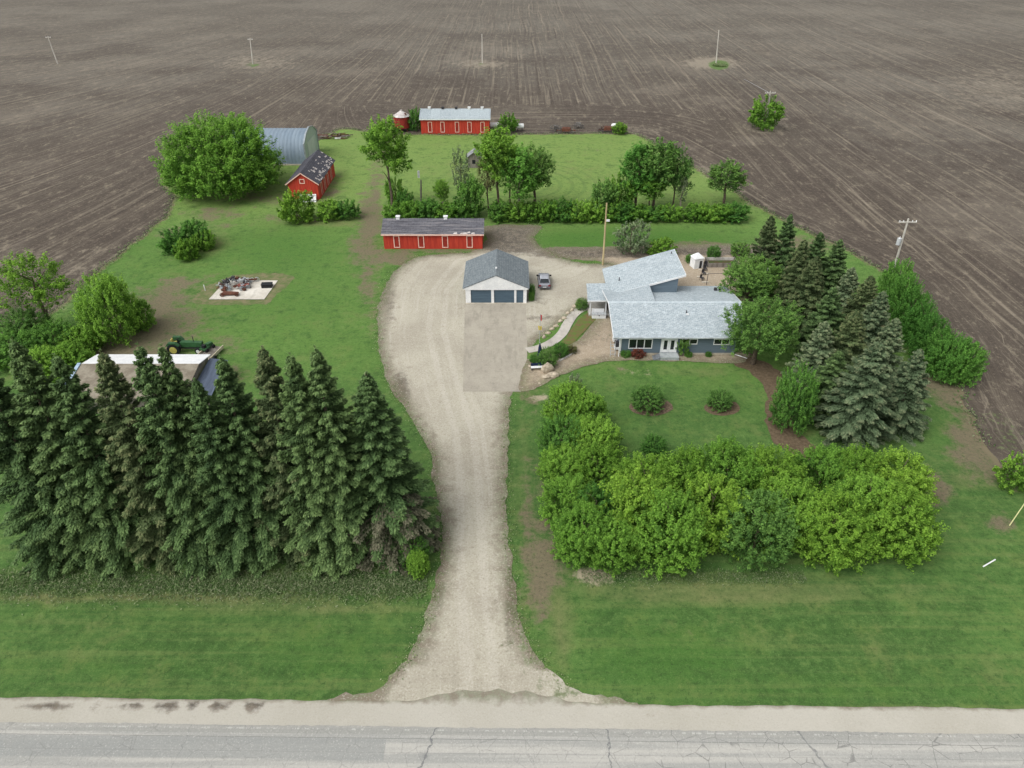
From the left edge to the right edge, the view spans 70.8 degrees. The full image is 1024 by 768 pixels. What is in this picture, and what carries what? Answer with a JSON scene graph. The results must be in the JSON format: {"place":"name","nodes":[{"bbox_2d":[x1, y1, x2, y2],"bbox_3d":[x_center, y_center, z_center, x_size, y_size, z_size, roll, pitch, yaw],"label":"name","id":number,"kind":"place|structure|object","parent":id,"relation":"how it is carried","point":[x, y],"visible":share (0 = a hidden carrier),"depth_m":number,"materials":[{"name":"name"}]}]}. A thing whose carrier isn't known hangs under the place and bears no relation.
{"place":"outdoors","nodes":[
{"label":"outdoors","id":0,"kind":"place"},
{"bbox_2d":[328,224,637,704],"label":"driveway","id":1,"kind":"structure","parent":0,"point":[469,640],"depth_m":74.09,"materials":[{"name":"gravel"}]},
{"bbox_2d":[370,223,614,691],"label":"weeds","id":2,"kind":"object","parent":1,"relation":"on","point":[442,490],"visible":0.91,"depth_m":69.52,"materials":[{"name":"green plant"}]},
{"bbox_2d":[463,303,526,391],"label":"concrete apron","id":3,"kind":"object","parent":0,"point":[495,346],"visible":1,"depth_m":92.70,"materials":[{"name":"concrete"}]},
{"bbox_2d":[0,129,1023,708],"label":"lawn","id":4,"kind":"structure","parent":0,"point":[944,627],"depth_m":61.00,"materials":[{"name":"green plant"}]},
{"bbox_2d":[0,328,41,371],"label":"bush","id":5,"kind":"object","parent":4,"relation":"on","point":[4,349],"visible":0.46,"depth_m":88.14,"materials":[{"name":"green plant"}]},
{"bbox_2d":[0,303,55,346],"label":"bush","id":6,"kind":"object","parent":4,"relation":"on","point":[28,315],"visible":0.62,"depth_m":92.17,"materials":[{"name":"green plant"}]},
{"bbox_2d":[0,249,76,331],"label":"leafy tree","id":7,"kind":"object","parent":4,"relation":"on","point":[40,290],"visible":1,"depth_m":91.14,"materials":[{"name":"green plant"}]},
{"bbox_2d":[0,375,89,587],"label":"spruce tree","id":8,"kind":"object","parent":4,"relation":"on","point":[22,489],"visible":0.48,"depth_m":58.28,"materials":[{"name":"green plant"}]},
{"bbox_2d":[23,318,81,349],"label":"bush","id":9,"kind":"object","parent":4,"relation":"on","point":[39,335],"visible":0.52,"depth_m":89.97,"materials":[{"name":"green plant"}]},
{"bbox_2d":[41,338,94,379],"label":"bush","id":10,"kind":"object","parent":4,"relation":"on","point":[83,355],"visible":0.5,"depth_m":86.46,"materials":[{"name":"green plant"}]},
{"bbox_2d":[7,339,134,579],"bbox_3d":[-36.230,5.660,58.375,9.371,21.667,9.129,7,35,10],"label":"spruce tree","id":11,"kind":"object","parent":4,"relation":"on","point":[27,371],"visible":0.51,"depth_m":56.44,"materials":[{"name":"green plant"}]},
{"bbox_2d":[48,352,152,584],"bbox_3d":[-33.505,6.135,58.616,8.862,20.594,8.622,-19,38,-26],"label":"spruce tree","id":12,"kind":"object","parent":4,"relation":"on","point":[73,407],"visible":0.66,"depth_m":56.88,"materials":[{"name":"green plant"}]},
{"bbox_2d":[70,270,145,347],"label":"leafy tree","id":13,"kind":"object","parent":4,"relation":"on","point":[110,292],"visible":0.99,"depth_m":90.34,"materials":[{"name":"green plant"}]},
{"bbox_2d":[93,348,187,576],"bbox_3d":[-30.378,5.978,58.617,8.444,20.858,8.190,-2,34,-3],"label":"spruce tree","id":14,"kind":"object","parent":4,"relation":"on","point":[113,388],"visible":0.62,"depth_m":56.74,"materials":[{"name":"green plant"}]},
{"bbox_2d":[70,354,227,413],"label":"long shed","id":15,"kind":"structure","parent":4,"relation":"on","point":[201,368],"depth_m":82.84,"materials":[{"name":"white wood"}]},
{"bbox_2d":[131,342,232,584],"bbox_3d":[-27.209,6.052,57.852,8.512,21.602,7.968,-9,35,-13],"label":"spruce tree","id":16,"kind":"object","parent":4,"relation":"on","point":[153,420],"visible":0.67,"depth_m":56.90,"materials":[{"name":"green plant"}]},
{"bbox_2d":[157,343,237,573],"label":"spruce tree","id":17,"kind":"object","parent":4,"relation":"on","point":[178,387],"visible":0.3,"depth_m":56.26,"materials":[{"name":"green plant"}]},
{"bbox_2d":[0,560,427,618],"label":"tall grass","id":18,"kind":"structure","parent":4,"relation":"on","point":[410,581],"depth_m":60.42,"materials":[{"name":"green plant"}]},
{"bbox_2d":[146,109,285,201],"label":"leafy tree","id":19,"kind":"object","parent":4,"relation":"on","point":[234,139],"visible":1,"depth_m":134.60,"materials":[{"name":"green plant"}]},
{"bbox_2d":[187,377,283,583],"bbox_3d":[-23.512,7.280,58.427,7.014,18.880,7.200,-12,36,-18],"label":"spruce tree","id":20,"kind":"object","parent":4,"relation":"on","point":[211,446],"visible":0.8,"depth_m":57.74,"materials":[{"name":"green plant"}]},
{"bbox_2d":[209,280,277,298],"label":"concrete slab","id":21,"kind":"structure","parent":4,"relation":"on","point":[255,291],"depth_m":105.77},
{"bbox_2d":[192,273,294,304],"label":"slab border","id":22,"kind":"object","parent":4,"relation":"on","point":[203,296],"visible":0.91,"depth_m":105.69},
{"bbox_2d":[209,354,294,578],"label":"spruce tree","id":23,"kind":"object","parent":4,"relation":"on","point":[234,401],"visible":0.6,"depth_m":57.49,"materials":[{"name":"green plant"}]},
{"bbox_2d":[244,126,319,165],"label":"arched shed","id":24,"kind":"structure","parent":4,"relation":"on","point":[298,146],"depth_m":155.48,"materials":[{"name":"metal"}]},
{"bbox_2d":[249,345,332,575],"bbox_3d":[-18.426,5.792,59.019,8.307,20.714,8.057,7,35,11],"label":"spruce tree","id":25,"kind":"object","parent":4,"relation":"on","point":[267,381],"visible":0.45,"depth_m":57.10,"materials":[{"name":"green plant"}]},
{"bbox_2d":[275,188,314,223],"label":"bush","id":26,"kind":"object","parent":4,"relation":"on","point":[288,206],"visible":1,"depth_m":126.73,"materials":[{"name":"green plant"}]},
{"bbox_2d":[285,150,334,199],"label":"red granary","id":27,"kind":"structure","parent":4,"relation":"on","point":[314,172],"depth_m":139.24,"materials":[{"name":"wood"}]},
{"bbox_2d":[274,352,354,583],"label":"spruce tree","id":28,"kind":"object","parent":4,"relation":"on","point":[293,397],"visible":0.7,"depth_m":57.21,"materials":[{"name":"green plant"}]},
{"bbox_2d":[297,345,380,583],"bbox_3d":[-14.083,5.987,58.286,8.231,21.218,8.793,-3,34,-4],"label":"spruce tree","id":29,"kind":"object","parent":4,"relation":"on","point":[334,420],"visible":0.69,"depth_m":56.88,"materials":[{"name":"green plant"}]},
{"bbox_2d":[357,114,412,204],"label":"leafy tree","id":30,"kind":"object","parent":4,"relation":"on","point":[376,135],"visible":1,"depth_m":125.56,"materials":[{"name":"green plant"}]},
{"bbox_2d":[331,371,442,576],"bbox_3d":[-11.109,6.798,59.665,10.326,18.285,10.298,0,34,0],"label":"spruce tree","id":31,"kind":"object","parent":4,"relation":"on","point":[401,513],"visible":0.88,"depth_m":59.30,"materials":[{"name":"green plant"}]},
{"bbox_2d":[381,215,484,248],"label":"red shed","id":32,"kind":"structure","parent":4,"relation":"on","point":[398,232],"depth_m":118.15,"materials":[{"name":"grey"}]},
{"bbox_2d":[453,171,486,217],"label":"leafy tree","id":33,"kind":"object","parent":4,"relation":"on","point":[468,193],"visible":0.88,"depth_m":127.52,"materials":[{"name":"green plant"}]},
{"bbox_2d":[462,249,529,303],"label":"garage","id":34,"kind":"structure","parent":4,"relation":"on","point":[496,276],"depth_m":102.68,"materials":[{"name":"white wood"}]},
{"bbox_2d":[473,125,519,210],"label":"leafy tree","id":35,"kind":"object","parent":4,"relation":"on","point":[499,141],"visible":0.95,"depth_m":123.50,"materials":[{"name":"green plant"}]},
{"bbox_2d":[18,127,995,445],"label":"weeds","id":36,"kind":"object","parent":4,"relation":"on","point":[514,133],"visible":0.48,"depth_m":124.38,"materials":[{"name":"green plant"}]},
{"bbox_2d":[494,142,544,214],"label":"leafy tree","id":37,"kind":"object","parent":4,"relation":"on","point":[521,168],"visible":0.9,"depth_m":124.89,"materials":[{"name":"green plant"}]},
{"bbox_2d":[516,140,555,205],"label":"leafy tree","id":38,"kind":"object","parent":4,"relation":"on","point":[544,166],"visible":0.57,"depth_m":128.77,"materials":[{"name":"green plant"}]},
{"bbox_2d":[535,411,586,457],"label":"hedge bush","id":39,"kind":"object","parent":4,"relation":"on","point":[547,438],"visible":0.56,"depth_m":72.43,"materials":[{"name":"green plant"}]},
{"bbox_2d":[535,441,587,486],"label":"hedge bush","id":40,"kind":"object","parent":4,"relation":"on","point":[552,463],"visible":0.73,"depth_m":69.02,"materials":[{"name":"green plant"}]},
{"bbox_2d":[540,378,592,429],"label":"hedge bush","id":41,"kind":"object","parent":4,"relation":"on","point":[560,393],"visible":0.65,"depth_m":76.94,"materials":[{"name":"green plant"}]},
{"bbox_2d":[537,472,598,526],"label":"hedge bush","id":42,"kind":"object","parent":4,"relation":"on","point":[566,488],"visible":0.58,"depth_m":65.40,"materials":[{"name":"green plant"}]},
{"bbox_2d":[548,499,616,570],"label":"hedge bush","id":43,"kind":"object","parent":4,"relation":"on","point":[562,529],"visible":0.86,"depth_m":61.05,"materials":[{"name":"green plant"}]},
{"bbox_2d":[563,389,611,432],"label":"hedge bush","id":44,"kind":"object","parent":4,"relation":"on","point":[597,403],"visible":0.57,"depth_m":76.16,"materials":[{"name":"green plant"}]},
{"bbox_2d":[562,441,623,498],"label":"hedge bush","id":45,"kind":"object","parent":4,"relation":"on","point":[607,454],"visible":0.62,"depth_m":68.50,"materials":[{"name":"green plant"}]},
{"bbox_2d":[566,411,627,466],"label":"hedge bush","id":46,"kind":"object","parent":4,"relation":"on","point":[599,427],"visible":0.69,"depth_m":72.03,"materials":[{"name":"green plant"}]},
{"bbox_2d":[586,175,619,219],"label":"bush","id":47,"kind":"object","parent":4,"relation":"on","point":[606,190],"visible":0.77,"depth_m":127.49,"materials":[{"name":"green plant"}]},
{"bbox_2d":[583,511,643,579],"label":"hedge bush","id":48,"kind":"object","parent":4,"relation":"on","point":[623,538],"visible":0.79,"depth_m":60.49,"materials":[{"name":"green plant"}]},
{"bbox_2d":[612,218,651,254],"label":"willow bush","id":49,"kind":"object","parent":4,"relation":"on","point":[630,244],"visible":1,"depth_m":116.08,"materials":[{"name":"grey plant"}]},
{"bbox_2d":[518,316,749,391],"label":"gravel strip","id":50,"kind":"object","parent":4,"relation":"on","point":[592,343],"visible":0.71,"depth_m":90.65,"materials":[{"name":"gravel"}]},
{"bbox_2d":[595,463,675,551],"bbox_3d":[10.886,10.776,63.707,7.720,7.384,7.253,-11,36,-16],"label":"hedge bush","id":51,"kind":"object","parent":4,"relation":"on","point":[625,497],"visible":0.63,"depth_m":62.16,"materials":[{"name":"green plant"}]},
{"bbox_2d":[616,140,659,206],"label":"leafy tree","id":52,"kind":"object","parent":4,"relation":"on","point":[632,156],"visible":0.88,"depth_m":127.27,"materials":[{"name":"green plant"}]},
{"bbox_2d":[604,451,681,511],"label":"hedge bush","id":53,"kind":"object","parent":4,"relation":"on","point":[648,463],"visible":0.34,"depth_m":66.03,"materials":[{"name":"green plant"}]},
{"bbox_2d":[629,398,672,415],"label":"tree bed","id":54,"kind":"object","parent":4,"relation":"on","point":[667,406],"visible":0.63,"depth_m":81.47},
{"bbox_2d":[630,383,665,414],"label":"ornamental tree","id":55,"kind":"object","parent":54,"relation":"on","point":[647,390],"visible":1,"depth_m":80.61,"materials":[{"name":"green plant"}]},
{"bbox_2d":[632,136,682,210],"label":"leafy tree","id":56,"kind":"object","parent":4,"relation":"on","point":[659,163],"visible":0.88,"depth_m":126.48,"materials":[{"name":"green plant"}]},
{"bbox_2d":[586,249,741,359],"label":"farmhouse","id":57,"kind":"object","parent":4,"relation":"on","point":[651,304],"visible":0.93,"depth_m":93.24,"materials":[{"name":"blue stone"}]},
{"bbox_2d":[544,244,787,305],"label":"gravel yard","id":58,"kind":"structure","parent":4,"relation":"on","point":[612,254],"depth_m":116.58,"materials":[{"name":"gravel"}]},
{"bbox_2d":[627,484,712,580],"bbox_3d":[13.361,12.151,61.612,7.370,7.466,7.711,12,36,17],"label":"hedge bush","id":59,"kind":"object","parent":4,"relation":"on","point":[684,534],"visible":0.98,"depth_m":59.92,"materials":[{"name":"green plant"}]},
{"bbox_2d":[663,142,694,206],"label":"leafy tree","id":60,"kind":"object","parent":4,"relation":"on","point":[680,172],"visible":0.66,"depth_m":128.29,"materials":[{"name":"green plant"}]},
{"bbox_2d":[647,439,715,508],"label":"hedge bush","id":61,"kind":"object","parent":4,"relation":"on","point":[674,461],"visible":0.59,"depth_m":65.63,"materials":[{"name":"green plant"}]},
{"bbox_2d":[670,471,753,560],"bbox_3d":[17.536,10.979,63.621,7.441,7.140,7.918,21,39,28],"label":"hedge bush","id":62,"kind":"object","parent":4,"relation":"on","point":[714,486],"visible":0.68,"depth_m":61.96,"materials":[{"name":"green plant"}]},
{"bbox_2d":[693,435,764,512],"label":"hedge bush","id":63,"kind":"object","parent":4,"relation":"on","point":[725,451],"visible":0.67,"depth_m":65.74,"materials":[{"name":"green plant"}]},
{"bbox_2d":[707,158,752,205],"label":"leafy tree","id":64,"kind":"object","parent":4,"relation":"on","point":[716,172],"visible":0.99,"depth_m":131.47,"materials":[{"name":"green plant"}]},
{"bbox_2d":[717,252,783,302],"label":"leafy tree","id":65,"kind":"object","parent":4,"relation":"on","point":[752,281],"visible":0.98,"depth_m":97.56,"materials":[{"name":"green plant"}]},
{"bbox_2d":[734,215,778,300],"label":"spruce tree","id":66,"kind":"object","parent":4,"relation":"on","point":[767,234],"visible":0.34,"depth_m":100.09,"materials":[{"name":"green plant"}]},
{"bbox_2d":[714,488,801,572],"bbox_3d":[21.124,12.169,61.687,6.918,7.326,7.522,17,37,23],"label":"hedge bush","id":67,"kind":"object","parent":4,"relation":"on","point":[781,544],"visible":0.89,"depth_m":60.49,"materials":[{"name":"green plant"}]},
{"bbox_2d":[718,290,804,364],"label":"leafy tree","id":68,"kind":"object","parent":4,"relation":"on","point":[762,325],"visible":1,"depth_m":85.23,"materials":[{"name":"green plant"}]},
{"bbox_2d":[725,442,817,508],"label":"hedge bush","id":69,"kind":"object","parent":4,"relation":"on","point":[769,455],"visible":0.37,"depth_m":66.49,"materials":[{"name":"green plant"}]},
{"bbox_2d":[765,214,796,302],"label":"spruce tree","id":70,"kind":"object","parent":4,"relation":"on","point":[783,255],"visible":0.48,"depth_m":99.85,"materials":[{"name":"green plant"}]},
{"bbox_2d":[743,473,825,556],"bbox_3d":[24.398,11.143,64.126,7.532,6.239,7.880,14,36,20],"label":"hedge bush","id":71,"kind":"object","parent":4,"relation":"on","point":[794,493],"visible":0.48,"depth_m":62.61,"materials":[{"name":"green plant"}]},
{"bbox_2d":[764,238,811,309],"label":"spruce tree","id":72,"kind":"object","parent":4,"relation":"on","point":[799,262],"visible":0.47,"depth_m":95.62,"materials":[{"name":"green plant"}]},
{"bbox_2d":[768,358,821,436],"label":"dense bush","id":73,"kind":"object","parent":4,"relation":"on","point":[790,396],"visible":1,"depth_m":75.73,"materials":[{"name":"green plant"}]},
{"bbox_2d":[780,256,824,333],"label":"spruce tree","id":74,"kind":"object","parent":4,"relation":"on","point":[802,297],"visible":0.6,"depth_m":92.52,"materials":[{"name":"green plant"}]},
{"bbox_2d":[780,321,835,389],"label":"spruce tree","id":75,"kind":"object","parent":4,"relation":"on","point":[817,352],"visible":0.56,"depth_m":81.12,"materials":[{"name":"green plant"}]},
{"bbox_2d":[788,287,845,357],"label":"spruce tree","id":76,"kind":"object","parent":4,"relation":"on","point":[828,307],"visible":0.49,"depth_m":86.70,"materials":[{"name":"green plant"}]},
{"bbox_2d":[797,351,848,427],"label":"spruce tree","id":77,"kind":"object","parent":4,"relation":"on","point":[832,369],"visible":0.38,"depth_m":77.28,"materials":[{"name":"green plant"}]},
{"bbox_2d":[789,440,858,504],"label":"hedge bush","id":78,"kind":"object","parent":4,"relation":"on","point":[825,472],"visible":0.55,"depth_m":67.15,"materials":[{"name":"green plant"}]},
{"bbox_2d":[818,239,847,297],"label":"spruce tree","id":79,"kind":"object","parent":4,"relation":"on","point":[833,273],"visible":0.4,"depth_m":98.25,"materials":[{"name":"green plant"}]},
{"bbox_2d":[785,483,883,576],"bbox_3d":[27.642,12.344,62.057,7.781,6.587,7.312,-11,36,-16],"label":"hedge bush","id":80,"kind":"object","parent":4,"relation":"on","point":[838,559],"visible":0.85,"depth_m":60.68,"materials":[{"name":"green plant"}]},
{"bbox_2d":[821,267,859,325],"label":"spruce tree","id":81,"kind":"object","parent":4,"relation":"on","point":[846,290],"visible":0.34,"depth_m":91.22,"materials":[{"name":"green plant"}]},
{"bbox_2d":[829,311,867,373],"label":"spruce tree","id":82,"kind":"object","parent":4,"relation":"on","point":[851,334],"visible":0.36,"depth_m":80.28,"materials":[{"name":"green plant"}]},
{"bbox_2d":[815,443,890,498],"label":"hedge bush","id":83,"kind":"object","parent":4,"relation":"on","point":[860,458],"visible":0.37,"depth_m":66.94,"materials":[{"name":"green plant"}]},
{"bbox_2d":[809,341,900,453],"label":"spruce tree","id":84,"kind":"object","parent":4,"relation":"on","point":[856,416],"visible":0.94,"depth_m":73.98,"materials":[{"name":"green plant"}]},
{"bbox_2d":[837,275,877,340],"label":"spruce tree","id":85,"kind":"object","parent":4,"relation":"on","point":[864,292],"visible":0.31,"depth_m":88.86,"materials":[{"name":"green plant"}]},
{"bbox_2d":[828,467,908,549],"bbox_3d":[31.573,10.774,64.274,7.413,6.705,7.724,-14,37,-20],"label":"hedge bush","id":86,"kind":"object","parent":4,"relation":"on","point":[862,483],"visible":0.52,"depth_m":63.10,"materials":[{"name":"green plant"}]},
{"bbox_2d":[854,291,890,349],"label":"spruce tree","id":87,"kind":"object","parent":4,"relation":"on","point":[875,314],"visible":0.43,"depth_m":85.52,"materials":[{"name":"green plant"}]},
{"bbox_2d":[860,318,905,388],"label":"spruce tree","id":88,"kind":"object","parent":4,"relation":"on","point":[890,339],"visible":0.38,"depth_m":80.59,"materials":[{"name":"green plant"}]},
{"bbox_2d":[876,257,915,300],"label":"hedge bush","id":89,"kind":"object","parent":4,"relation":"on","point":[890,274],"visible":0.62,"depth_m":99.86,"materials":[{"name":"green plant"}]},
{"bbox_2d":[849,477,950,573],"bbox_3d":[33.450,11.834,62.396,7.917,7.079,7.621,-26,42,-33],"label":"hedge bush","id":90,"kind":"object","parent":4,"relation":"on","point":[922,537],"visible":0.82,"depth_m":60.99,"materials":[{"name":"green plant"}]},
{"bbox_2d":[860,445,939,518],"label":"hedge bush","id":91,"kind":"object","parent":4,"relation":"on","point":[918,475],"visible":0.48,"depth_m":65.89,"materials":[{"name":"green plant"}]},
{"bbox_2d":[885,271,924,319],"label":"hedge bush","id":92,"kind":"object","parent":4,"relation":"on","point":[894,294],"visible":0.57,"depth_m":96.77,"materials":[{"name":"green plant"}]},
{"bbox_2d":[879,349,931,446],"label":"spruce tree","id":93,"kind":"object","parent":4,"relation":"on","point":[909,392],"visible":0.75,"depth_m":75.19,"materials":[{"name":"green plant"}]},
{"bbox_2d":[889,283,934,333],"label":"hedge bush","id":94,"kind":"object","parent":4,"relation":"on","point":[912,299],"visible":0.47,"depth_m":93.50,"materials":[{"name":"green plant"}]},
{"bbox_2d":[900,298,942,347],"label":"hedge bush","id":95,"kind":"object","parent":4,"relation":"on","point":[917,312],"visible":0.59,"depth_m":90.94,"materials":[{"name":"green plant"}]},
{"bbox_2d":[905,311,952,358],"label":"hedge bush","id":96,"kind":"object","parent":4,"relation":"on","point":[929,323],"visible":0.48,"depth_m":88.51,"materials":[{"name":"green plant"}]},
{"bbox_2d":[924,331,975,384],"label":"hedge bush","id":97,"kind":"object","parent":4,"relation":"on","point":[948,360],"visible":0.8,"depth_m":84.14,"materials":[{"name":"green plant"}]},
{"bbox_2d":[938,336,990,387],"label":"hedge bush","id":98,"kind":"object","parent":4,"relation":"on","point":[978,359],"visible":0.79,"depth_m":83.69,"materials":[{"name":"green plant"}]},
{"bbox_2d":[992,450,1023,495],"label":"shrub","id":99,"kind":"object","parent":4,"relation":"on","point":[1018,476],"visible":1,"depth_m":69.98,"materials":[{"name":"green plant"}]},
{"bbox_2d":[0,0,1023,474],"bbox_3d":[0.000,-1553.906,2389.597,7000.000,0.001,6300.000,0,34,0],"label":"field","id":100,"kind":"structure","parent":0,"point":[898,110],"depth_m":210.38,"materials":[{"name":"soil"}]},
{"bbox_2d":[419,106,490,133],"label":"red shed","id":101,"kind":"structure","parent":100,"relation":"on","point":[442,120],"depth_m":175.73,"materials":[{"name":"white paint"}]},
{"bbox_2d":[747,94,785,130],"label":"bush","id":102,"kind":"object","parent":100,"relation":"on","point":[759,110],"visible":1,"depth_m":178.23,"materials":[{"name":"green plant"}]},
{"bbox_2d":[0,722,1023,767],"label":"road","id":103,"kind":"structure","parent":0,"point":[84,745],"depth_m":49.02,"materials":[{"name":"asphalt"}]},
{"bbox_2d":[0,688,1023,733],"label":"road shoulder","id":104,"kind":"object","parent":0,"point":[498,708],"visible":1,"depth_m":51.02},
{"bbox_2d":[582,564,809,591],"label":"tall grass","id":105,"kind":"structure","parent":0,"point":[733,575],"depth_m":61.26,"materials":[{"name":"green plant"}]},
{"bbox_2d":[734,356,815,458],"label":"mulch path","id":106,"kind":"structure","parent":0,"point":[765,374],"depth_m":81.79,"materials":[{"name":"soil"}]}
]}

